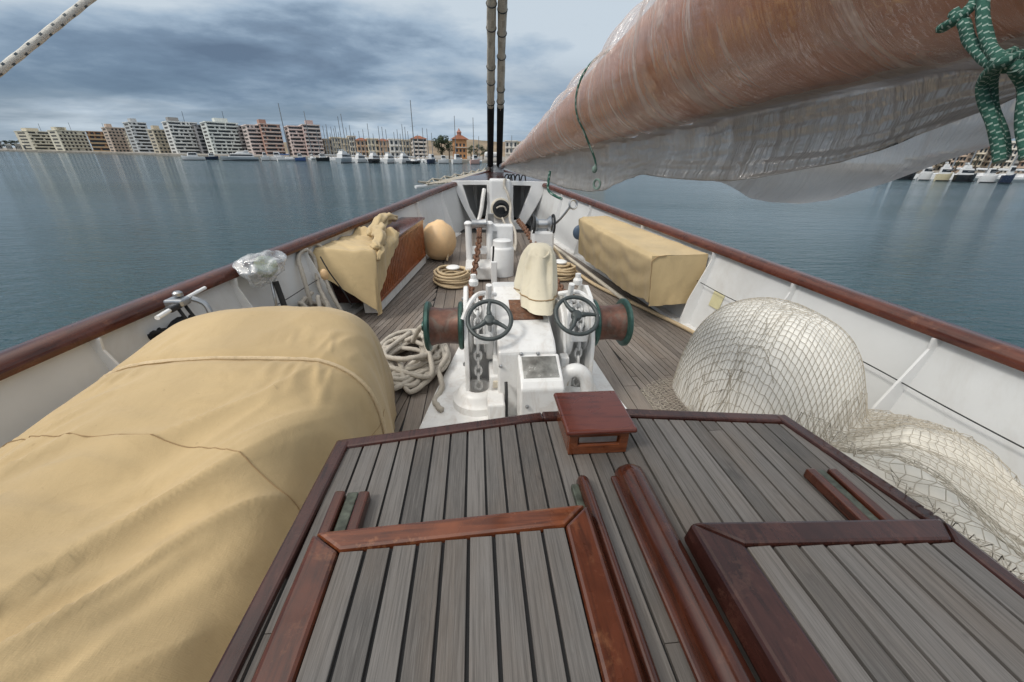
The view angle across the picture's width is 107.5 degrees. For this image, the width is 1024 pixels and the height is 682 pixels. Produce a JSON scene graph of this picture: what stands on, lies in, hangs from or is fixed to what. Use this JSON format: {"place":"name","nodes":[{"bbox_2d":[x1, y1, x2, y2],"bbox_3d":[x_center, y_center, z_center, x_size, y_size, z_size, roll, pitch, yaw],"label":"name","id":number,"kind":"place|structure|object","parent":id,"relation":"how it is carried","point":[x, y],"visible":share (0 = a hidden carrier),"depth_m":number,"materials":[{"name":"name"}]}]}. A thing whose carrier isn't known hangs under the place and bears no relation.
{"place":"outdoors","nodes":[
{"label":"outdoors","id":0,"kind":"place"},
{"bbox_2d":[0,0,96,77],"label":"taut rope","id":1,"kind":"object","parent":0,"point":[33,43],"visible":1,"depth_m":0.74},
{"bbox_2d":[283,139,592,156],"bbox_3d":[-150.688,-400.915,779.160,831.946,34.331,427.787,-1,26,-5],"label":"brown hill","id":2,"kind":"structure","parent":0,"point":[469,144],"depth_m":730.94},
{"bbox_2d":[0,0,1014,148],"label":"sky","id":3,"kind":"structure","parent":0,"point":[364,62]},
{"bbox_2d":[0,151,1023,350],"bbox_3d":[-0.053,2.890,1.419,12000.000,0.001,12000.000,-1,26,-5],"label":"sea water","id":4,"kind":"structure","parent":0,"point":[84,235],"depth_m":19.79,"materials":[{"name":"teal liquid"}]},
{"bbox_2d":[181,152,204,159],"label":"motor yacht","id":5,"kind":"object","parent":4,"relation":"on","point":[192,156],"visible":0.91,"depth_m":141.89,"materials":[{"name":"white plastic"}]},
{"bbox_2d":[205,153,218,159],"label":"motor yacht","id":6,"kind":"object","parent":4,"relation":"on","point":[211,156],"visible":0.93,"depth_m":156.34,"materials":[{"name":"black plastic"}]},
{"bbox_2d":[220,150,258,160],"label":"motor yacht","id":7,"kind":"object","parent":4,"relation":"on","point":[242,156],"visible":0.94,"depth_m":145.70,"materials":[{"name":"white metal"}]},
{"bbox_2d":[270,152,283,160],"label":"motor yacht","id":8,"kind":"object","parent":4,"relation":"on","point":[276,154],"visible":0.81,"depth_m":159.86,"materials":[{"name":"white plastic"}]},
{"bbox_2d":[276,103,294,160],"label":"sailboat","id":9,"kind":"object","parent":4,"relation":"on","point":[289,158],"visible":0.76,"depth_m":156.56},
{"bbox_2d":[316,154,329,160],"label":"motor yacht","id":10,"kind":"object","parent":4,"relation":"on","point":[323,157],"visible":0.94,"depth_m":167.28,"materials":[{"name":"black plastic"}]},
{"bbox_2d":[335,149,354,162],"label":"motor yacht","id":11,"kind":"object","parent":4,"relation":"on","point":[343,156],"visible":0.97,"depth_m":140.70,"materials":[{"name":"white metal"}]},
{"bbox_2d":[354,152,367,162],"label":"motor yacht","id":12,"kind":"object","parent":4,"relation":"on","point":[360,157],"visible":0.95,"depth_m":150.33,"materials":[{"name":"white plastic"}]},
{"bbox_2d":[368,151,381,162],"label":"motor yacht","id":13,"kind":"object","parent":4,"relation":"on","point":[374,157],"visible":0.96,"depth_m":148.02,"materials":[{"name":"white plastic"}]},
{"bbox_2d":[383,152,394,162],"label":"motor yacht","id":14,"kind":"object","parent":4,"relation":"on","point":[389,157],"visible":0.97,"depth_m":151.19,"materials":[{"name":"white plastic"}]},
{"bbox_2d":[398,152,409,162],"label":"motor yacht","id":15,"kind":"object","parent":4,"relation":"on","point":[403,157],"visible":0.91,"depth_m":154.63,"materials":[{"name":"white plastic"}]},
{"bbox_2d":[406,100,420,163],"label":"sailboat","id":16,"kind":"object","parent":4,"relation":"on","point":[415,161],"visible":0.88,"depth_m":151.16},
{"bbox_2d":[426,154,434,163],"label":"motor yacht","id":17,"kind":"object","parent":4,"relation":"on","point":[431,160],"visible":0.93,"depth_m":157.71,"materials":[{"name":"blue plastic"}]},
{"bbox_2d":[451,154,462,163],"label":"motor yacht","id":18,"kind":"object","parent":4,"relation":"on","point":[457,159],"visible":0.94,"depth_m":161.55,"materials":[{"name":"white plastic"}]},
{"bbox_2d":[470,155,479,163],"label":"motor yacht","id":19,"kind":"object","parent":4,"relation":"on","point":[475,160],"visible":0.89,"depth_m":162.72,"materials":[{"name":"white plastic"}]},
{"bbox_2d":[896,172,916,179],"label":"motor yacht","id":20,"kind":"object","parent":4,"relation":"on","point":[910,176],"visible":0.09,"depth_m":84.25,"materials":[{"name":"black plastic"}]},
{"bbox_2d":[917,166,934,180],"bbox_3d":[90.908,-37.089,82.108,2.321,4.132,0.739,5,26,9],"label":"motor yacht","id":21,"kind":"object","parent":4,"relation":"on","point":[926,174],"visible":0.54,"depth_m":82.19,"materials":[{"name":"white plastic"}]},
{"bbox_2d":[933,162,953,180],"bbox_3d":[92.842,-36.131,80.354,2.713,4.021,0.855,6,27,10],"label":"motor yacht","id":22,"kind":"object","parent":4,"relation":"on","point":[944,174],"visible":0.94,"depth_m":80.31,"materials":[{"name":"beige plastic"}]},
{"bbox_2d":[952,162,976,181],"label":"motor yacht","id":23,"kind":"object","parent":4,"relation":"on","point":[966,172],"visible":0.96,"depth_m":78.21,"materials":[{"name":"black plastic"}]},
{"bbox_2d":[973,160,995,180],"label":"sailboat","id":24,"kind":"object","parent":4,"relation":"on","point":[979,174],"visible":0.43,"depth_m":86.95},
{"bbox_2d":[977,168,1000,182],"bbox_3d":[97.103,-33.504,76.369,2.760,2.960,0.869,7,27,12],"label":"motor yacht","id":25,"kind":"object","parent":4,"relation":"on","point":[990,176],"visible":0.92,"depth_m":76.23,"materials":[{"name":"white plastic"}]},
{"bbox_2d":[995,154,1017,180],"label":"sailboat","id":26,"kind":"object","parent":4,"relation":"on","point":[1001,169],"visible":0.33,"depth_m":84.49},
{"bbox_2d":[998,166,1018,183],"bbox_3d":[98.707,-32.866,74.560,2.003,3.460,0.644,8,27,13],"label":"motor yacht","id":27,"kind":"object","parent":4,"relation":"on","point":[1008,177],"visible":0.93,"depth_m":74.53,"materials":[{"name":"blue plastic"}]},
{"bbox_2d":[1012,169,1023,181],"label":"sailboat","id":28,"kind":"object","parent":4,"relation":"on","point":[1018,177],"visible":0.61,"depth_m":82.77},
{"bbox_2d":[0,147,1023,174],"bbox_3d":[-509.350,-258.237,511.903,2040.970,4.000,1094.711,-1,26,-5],"label":"quay ground","id":29,"kind":"structure","parent":0,"point":[438,157],"depth_m":254.76,"materials":[{"name":"concrete"}]},
{"bbox_2d":[14,124,55,149],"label":"apartment building","id":30,"kind":"structure","parent":29,"relation":"on","point":[32,138],"depth_m":336.77,"materials":[{"name":"beige concrete"}]},
{"bbox_2d":[46,123,92,150],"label":"apartment building","id":31,"kind":"structure","parent":29,"relation":"on","point":[63,139],"depth_m":324.84,"materials":[{"name":"beige concrete"}]},
{"bbox_2d":[85,124,109,150],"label":"apartment building","id":32,"kind":"structure","parent":29,"relation":"on","point":[97,140],"depth_m":310.52,"materials":[{"name":"brown concrete"}]},
{"bbox_2d":[100,124,130,151],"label":"apartment building","id":33,"kind":"structure","parent":29,"relation":"on","point":[115,138],"depth_m":299.18,"materials":[{"name":"beige concrete"}]},
{"bbox_2d":[122,118,154,152],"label":"apartment building","id":34,"kind":"structure","parent":29,"relation":"on","point":[138,135],"depth_m":276.38,"materials":[{"name":"white concrete"}]},
{"bbox_2d":[147,125,171,152],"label":"apartment building","id":35,"kind":"structure","parent":29,"relation":"on","point":[158,139],"depth_m":256.92,"materials":[{"name":"beige concrete"}]},
{"bbox_2d":[161,114,199,153],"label":"apartment building","id":36,"kind":"structure","parent":29,"relation":"on","point":[180,135],"depth_m":244.28,"materials":[{"name":"white concrete"}]},
{"bbox_2d":[191,124,208,153],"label":"apartment building","id":37,"kind":"structure","parent":29,"relation":"on","point":[200,139],"depth_m":244.82,"materials":[{"name":"grey concrete"}]},
{"bbox_2d":[199,113,242,153],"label":"apartment building","id":38,"kind":"structure","parent":29,"relation":"on","point":[220,135],"depth_m":232.84,"materials":[{"name":"white concrete"}]},
{"bbox_2d":[235,125,247,151],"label":"apartment building","id":39,"kind":"structure","parent":29,"relation":"on","point":[240,135],"depth_m":237.28,"materials":[{"name":"grey concrete"}]},
{"bbox_2d":[240,124,264,154],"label":"apartment building","id":40,"kind":"structure","parent":29,"relation":"on","point":[252,139],"depth_m":229.13,"materials":[{"name":"pink concrete"}]},
{"bbox_2d":[255,119,285,154],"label":"apartment building","id":41,"kind":"structure","parent":29,"relation":"on","point":[271,137],"depth_m":227.88,"materials":[{"name":"pink concrete"}]},
{"bbox_2d":[284,125,306,155],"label":"apartment building","id":42,"kind":"structure","parent":29,"relation":"on","point":[295,140],"depth_m":227.89,"materials":[{"name":"pink concrete"}]},
{"bbox_2d":[298,120,324,155],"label":"apartment building","id":43,"kind":"structure","parent":29,"relation":"on","point":[313,134],"depth_m":226.20,"materials":[{"name":"pink concrete"}]},
{"bbox_2d":[322,138,332,155],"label":"house","id":44,"kind":"structure","parent":29,"relation":"on","point":[325,145],"depth_m":239.64,"materials":[{"name":"beige concrete"}]},
{"bbox_2d":[329,137,340,154],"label":"house","id":45,"kind":"structure","parent":29,"relation":"on","point":[335,143],"depth_m":237.78,"materials":[{"name":"beige concrete"}]},
{"bbox_2d":[339,138,350,155],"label":"house","id":46,"kind":"structure","parent":29,"relation":"on","point":[344,146],"depth_m":237.82,"materials":[{"name":"beige concrete"}]},
{"bbox_2d":[346,135,356,156],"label":"house","id":47,"kind":"structure","parent":29,"relation":"on","point":[353,143],"depth_m":237.97,"materials":[{"name":"beige concrete"}]},
{"bbox_2d":[356,138,368,156],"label":"house","id":48,"kind":"structure","parent":29,"relation":"on","point":[363,146],"depth_m":238.24,"materials":[{"name":"brown concrete"}]},
{"bbox_2d":[365,138,379,156],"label":"house","id":49,"kind":"structure","parent":29,"relation":"on","point":[372,143],"depth_m":237.84,"materials":[{"name":"beige concrete"}]},
{"bbox_2d":[377,139,389,156],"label":"house","id":50,"kind":"structure","parent":29,"relation":"on","point":[383,146],"depth_m":237.73,"materials":[{"name":"brown concrete"}]},
{"bbox_2d":[387,138,402,155],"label":"house","id":51,"kind":"structure","parent":29,"relation":"on","point":[392,144],"depth_m":236.87,"materials":[{"name":"white concrete"}]},
{"bbox_2d":[401,139,411,157],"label":"house","id":52,"kind":"structure","parent":29,"relation":"on","point":[408,146],"depth_m":236.36,"materials":[{"name":"beige concrete"}]},
{"bbox_2d":[411,136,427,157],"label":"house","id":53,"kind":"structure","parent":29,"relation":"on","point":[420,140],"depth_m":223.95,"materials":[{"name":"white concrete"}]},
{"bbox_2d":[431,135,448,154],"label":"tree","id":54,"kind":"object","parent":29,"relation":"on","point":[439,140],"visible":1,"depth_m":206.71,"materials":[{"name":"green plant"}]},
{"bbox_2d":[444,140,453,158],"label":"tree","id":55,"kind":"object","parent":29,"relation":"on","point":[448,145],"visible":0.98,"depth_m":207.27,"materials":[{"name":"green plant"}]},
{"bbox_2d":[451,128,467,158],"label":"orange tower","id":56,"kind":"structure","parent":29,"relation":"on","point":[461,144],"depth_m":210.50,"materials":[{"name":"concrete"}]},
{"bbox_2d":[505,140,517,159],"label":"house","id":57,"kind":"structure","parent":29,"relation":"on","point":[508,148],"depth_m":226.56,"materials":[{"name":"white concrete"}]},
{"bbox_2d":[950,150,978,171],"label":"house","id":58,"kind":"structure","parent":29,"relation":"on","point":[966,158],"depth_m":105.64,"materials":[{"name":"beige concrete"}]},
{"bbox_2d":[971,147,989,171],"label":"house","id":59,"kind":"structure","parent":29,"relation":"on","point":[984,152],"depth_m":108.40,"materials":[{"name":"beige concrete"}]},
{"bbox_2d":[980,152,994,170],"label":"house","id":60,"kind":"structure","parent":29,"relation":"on","point":[988,159],"depth_m":112.73,"materials":[{"name":"beige concrete"}]},
{"bbox_2d":[994,141,1018,172],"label":"house","id":61,"kind":"structure","parent":29,"relation":"on","point":[1008,164],"depth_m":99.49,"materials":[{"name":"white concrete"}]},
{"bbox_2d":[1014,161,1023,172],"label":"house","id":62,"kind":"structure","parent":29,"relation":"on","point":[1020,165],"depth_m":103.56,"materials":[{"name":"beige concrete"}]},
{"bbox_2d":[355,215,691,431],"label":"deck","id":63,"kind":"structure","parent":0,"point":[651,351],"depth_m":3.41,"materials":[{"name":"brown wood"}]},
{"bbox_2d":[0,306,396,681],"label":"boat cover","id":64,"kind":"object","parent":63,"relation":"on","point":[154,492],"visible":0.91,"depth_m":1.07,"materials":[{"name":"beige fabric"}]},
{"bbox_2d":[0,170,490,446],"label":"bulwark","id":65,"kind":"object","parent":63,"relation":"on","point":[43,376],"visible":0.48,"depth_m":1.95,"materials":[{"name":"paint"}]},
{"bbox_2d":[147,315,191,339],"bbox_3d":[-1.918,-0.029,2.091,0.225,0.164,0.430,-1,26,-5],"label":"black rope hank","id":66,"kind":"object","parent":65,"relation":"attached to","point":[151,335],"visible":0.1,"depth_m":2.02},
{"bbox_2d":[154,286,212,319],"bbox_3d":[-1.704,-0.137,2.003,0.179,0.266,0.425,-1,26,-5],"label":"rail clamp","id":67,"kind":"object","parent":65,"relation":"attached to","point":[178,301],"visible":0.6,"depth_m":1.94,"materials":[{"name":"white metal"}]},
{"bbox_2d":[232,250,286,305],"bbox_3d":[-1.758,-0.287,2.766,0.282,0.760,0.421,4,26,7],"label":"bagged lamp","id":68,"kind":"object","parent":65,"relation":"attached to","point":[265,266],"visible":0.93,"depth_m":2.65,"materials":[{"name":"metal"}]},
{"bbox_2d":[296,243,342,309],"bbox_3d":[-1.708,-0.412,3.239,0.611,0.748,0.537,24,34,38],"label":"rope heap","id":69,"kind":"object","parent":63,"relation":"on","point":[322,300],"visible":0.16,"depth_m":3.22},
{"bbox_2d":[330,217,425,312],"bbox_3d":[-1.482,-0.955,4.351,0.515,0.682,1.837,2,26,3],"label":"deck locker","id":70,"kind":"object","parent":63,"relation":"on","point":[407,261],"visible":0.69,"depth_m":4.35,"materials":[{"name":"brown wood"}]},
{"bbox_2d":[313,212,399,315],"bbox_3d":[-1.405,-0.892,3.993,0.566,0.817,1.522,5,26,9],"label":"locker cover","id":71,"kind":"object","parent":70,"relation":"on","point":[356,263],"visible":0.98,"depth_m":3.50,"materials":[{"name":"beige fabric"}]},
{"bbox_2d":[320,269,328,279],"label":"wooden block","id":72,"kind":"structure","parent":71,"relation":"hanging from","point":[324,274],"depth_m":3.26,"materials":[{"name":"wood"}]},
{"bbox_2d":[380,324,450,412],"bbox_3d":[-0.769,0.020,2.718,0.613,0.479,1.139,-1,26,-5],"label":"rope heap","id":73,"kind":"object","parent":63,"relation":"on","point":[423,368],"visible":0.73,"depth_m":2.67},
{"bbox_2d":[423,219,455,260],"bbox_3d":[-1.037,-1.437,5.322,0.495,0.562,0.493,-1,26,-5],"label":"round fender","id":74,"kind":"object","parent":63,"relation":"on","point":[440,239],"visible":0.93,"depth_m":5.15,"materials":[{"name":"plastic"}]},
{"bbox_2d":[433,265,470,288],"bbox_3d":[-0.731,-0.822,4.601,0.487,0.230,0.577,-1,26,-5],"label":"rope coil","id":75,"kind":"object","parent":63,"relation":"on","point":[449,276],"visible":0.94,"depth_m":4.42,"materials":[{"name":"beige fabric"}]},
{"bbox_2d":[464,219,496,283],"bbox_3d":[-0.399,-1.117,4.671,0.391,0.709,0.651,-1,26,-5],"label":"chain stopper","id":76,"kind":"object","parent":63,"relation":"on","point":[487,269],"visible":0.92,"depth_m":4.75,"materials":[{"name":"white paint"}]},
{"bbox_2d":[451,172,546,228],"bbox_3d":[-0.453,-2.672,7.234,1.596,1.025,1.780,-14,30,-28],"label":"bow frame","id":77,"kind":"object","parent":63,"relation":"on","point":[492,182],"visible":0.64,"depth_m":6.75,"materials":[{"name":"white paint"}]},
{"bbox_2d":[414,168,503,188],"bbox_3d":[-0.572,-4.207,9.431,1.424,0.340,6.050,5,26,9],"label":"bowsprit","id":78,"kind":"object","parent":77,"relation":"attached to","point":[439,182],"visible":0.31,"depth_m":7.80,"materials":[{"name":"white paint"}]},
{"bbox_2d":[484,152,502,170],"bbox_3d":[-0.386,-3.791,7.943,0.390,0.370,0.300,-1,26,-5],"label":"stem fitting","id":79,"kind":"object","parent":77,"relation":"on","point":[494,164],"visible":0.35,"depth_m":7.79,"materials":[{"name":"white paint"}]},
{"bbox_2d":[485,0,496,171],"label":"forestay","id":80,"kind":"object","parent":79,"relation":"attached to","point":[491,27],"visible":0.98,"depth_m":5.67,"materials":[{"name":"black metal"}]},
{"bbox_2d":[496,0,507,169],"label":"forestay","id":81,"kind":"object","parent":79,"relation":"attached to","point":[502,9],"visible":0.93,"depth_m":5.61,"materials":[{"name":"black metal"}]},
{"bbox_2d":[491,198,508,219],"bbox_3d":[-0.196,-2.316,6.593,0.361,0.361,0.143,-1,26,-5],"label":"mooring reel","id":82,"kind":"object","parent":77,"relation":"attached to","point":[499,208],"visible":0.95,"depth_m":6.59,"materials":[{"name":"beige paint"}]},
{"bbox_2d":[501,174,525,251],"bbox_3d":[-0.037,-2.163,6.176,0.396,1.017,1.736,3,26,5],"label":"hawse rope","id":83,"kind":"object","parent":77,"relation":"hanging from","point":[510,178],"visible":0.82,"depth_m":6.43,"materials":[{"name":"fabric"}]},
{"bbox_2d":[499,0,1023,168],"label":"boom","id":84,"kind":"object","parent":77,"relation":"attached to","point":[776,48],"visible":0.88,"depth_m":0.56,"materials":[{"name":"fabric"}]},
{"bbox_2d":[547,171,562,199],"bbox_3d":[0.251,-0.933,2.249,0.036,0.151,0.213,-7,27,-15],"label":"green lashing","id":85,"kind":"object","parent":84,"relation":"hanging from","point":[550,192],"visible":1,"depth_m":2.30,"materials":[{"name":"fabric"}]},
{"bbox_2d":[575,49,610,189],"bbox_3d":[0.340,-0.791,1.359,0.226,0.451,0.073,-1,26,-5],"label":"green lashing","id":86,"kind":"object","parent":84,"relation":"hanging from","point":[594,169],"visible":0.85,"depth_m":1.38,"materials":[{"name":"fabric"}]},
{"bbox_2d":[502,0,1023,203],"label":"plastic wrap","id":87,"kind":"object","parent":84,"relation":"attached to","point":[837,141],"visible":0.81,"depth_m":0.61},
{"bbox_2d":[935,0,1023,163],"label":"green lashing","id":88,"kind":"object","parent":84,"relation":"attached to","point":[989,54],"visible":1,"depth_m":0.25,"materials":[{"name":"fabric"}]},
{"bbox_2d":[490,224,513,277],"bbox_3d":[-0.131,-1.183,4.888,0.305,0.600,0.460,-1,26,-5],"label":"mooring bollard","id":89,"kind":"object","parent":63,"relation":"on","point":[503,246],"visible":0.91,"depth_m":4.77,"materials":[{"name":"metal"}]},
{"bbox_2d":[419,273,633,428],"bbox_3d":[0.070,-0.017,2.461,1.408,0.811,1.500,-1,26,-5],"label":"anchor windlass","id":90,"kind":"object","parent":63,"relation":"on","point":[512,357],"visible":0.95,"depth_m":2.25,"materials":[{"name":"white paint"}]},
{"bbox_2d":[468,218,482,300],"bbox_3d":[-0.439,-1.073,4.610,0.181,0.472,4.475,-1,26,-4],"label":"anchor chain","id":91,"kind":"object","parent":90,"relation":"attached to","point":[473,270],"visible":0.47,"depth_m":4.51,"materials":[{"name":"metal"}]},
{"bbox_2d":[514,243,557,315],"bbox_3d":[0.165,-0.383,2.443,0.284,0.430,0.565,-1,26,-5],"label":"motor hood","id":92,"kind":"object","parent":90,"relation":"on","point":[536,284],"visible":0.98,"depth_m":2.42,"materials":[{"name":"beige fabric"}]},
{"bbox_2d":[516,218,573,294],"bbox_3d":[0.375,-1.087,4.715,0.332,0.507,4.530,-1,26,-4],"label":"anchor chain","id":93,"kind":"object","parent":90,"relation":"attached to","point":[524,228],"visible":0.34,"depth_m":5.51,"materials":[{"name":"metal"}]},
{"bbox_2d":[530,199,577,247],"bbox_3d":[0.556,-1.509,5.102,0.575,0.816,0.286,-1,26,-5],"label":"halyard winch","id":94,"kind":"object","parent":63,"relation":"on","point":[542,230],"visible":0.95,"depth_m":5.02,"materials":[{"name":"white paint"}]},
{"bbox_2d":[556,259,575,280],"bbox_3d":[0.615,-0.947,4.884,0.438,0.229,0.514,-1,26,-5],"label":"rope coil","id":95,"kind":"object","parent":63,"relation":"on","point":[565,272],"visible":0.56,"depth_m":4.73,"materials":[{"name":"beige fabric"}]},
{"bbox_2d":[554,245,627,299],"bbox_3d":[0.944,-0.946,4.944,0.054,0.216,2.052,-7,27,-16],"label":"boathook pole","id":96,"kind":"object","parent":63,"relation":"on","point":[598,280],"visible":0.77,"depth_m":4.73,"materials":[{"name":"beige paint"}]},
{"bbox_2d":[209,409,1023,681],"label":"deckhouse","id":97,"kind":"object","parent":63,"relation":"on","point":[658,488],"visible":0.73,"depth_m":1.10,"materials":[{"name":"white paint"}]},
{"bbox_2d":[251,505,645,681],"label":"sliding hatch","id":98,"kind":"object","parent":97,"relation":"on","point":[527,596],"visible":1,"depth_m":0.75,"materials":[{"name":"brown wood"}]},
{"bbox_2d":[553,391,636,454],"bbox_3d":[0.278,0.285,1.317,0.235,0.114,0.226,-1,26,-5],"label":"vent box","id":99,"kind":"object","parent":97,"relation":"on","point":[591,422],"visible":1,"depth_m":1.25,"materials":[{"name":"brown wood"}]},
{"bbox_2d":[684,519,1023,681],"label":"sliding hatch","id":100,"kind":"object","parent":97,"relation":"on","point":[921,600],"visible":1,"depth_m":0.78,"materials":[{"name":"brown wood"}]},
{"bbox_2d":[553,247,694,333],"bbox_3d":[1.112,-0.742,4.396,0.103,0.403,3.001,-12,29,-24],"label":"waterway hose","id":101,"kind":"object","parent":63,"relation":"on","point":[673,322],"visible":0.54,"depth_m":3.99,"materials":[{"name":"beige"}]},
{"bbox_2d":[578,216,708,306],"bbox_3d":[1.345,-1.009,4.338,0.533,0.582,1.971,-4,27,-11],"label":"bench cover","id":102,"kind":"object","parent":63,"relation":"on","point":[634,260],"visible":1,"depth_m":3.75,"materials":[{"name":"beige fabric"}]},
{"bbox_2d":[573,225,579,239],"bbox_3d":[0.918,-1.483,5.126,0.180,0.200,0.078,-1,26,-5],"label":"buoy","id":103,"kind":"object","parent":102,"relation":"on","point":[576,230],"visible":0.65,"depth_m":5.10,"materials":[{"name":"blue plastic"}]},
{"bbox_2d":[503,169,1023,488],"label":"bulwark","id":104,"kind":"object","parent":63,"relation":"on","point":[934,370],"visible":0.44,"depth_m":2.09,"materials":[{"name":"paint"}]},
{"bbox_2d":[708,291,724,309],"bbox_3d":[1.828,-0.363,3.357,0.027,0.141,0.134,-5,27,-11],"label":"notice sticker","id":105,"kind":"object","parent":104,"relation":"attached to","point":[716,300],"visible":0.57,"depth_m":3.35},
{"bbox_2d":[672,299,1023,579],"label":"tarp bundle","id":106,"kind":"object","parent":63,"relation":"on","point":[935,492],"visible":0.45,"depth_m":1.89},
{"bbox_2d":[640,297,1023,580],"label":"fishing net","id":107,"kind":"object","parent":106,"relation":"on","point":[977,510],"visible":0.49,"depth_m":1.80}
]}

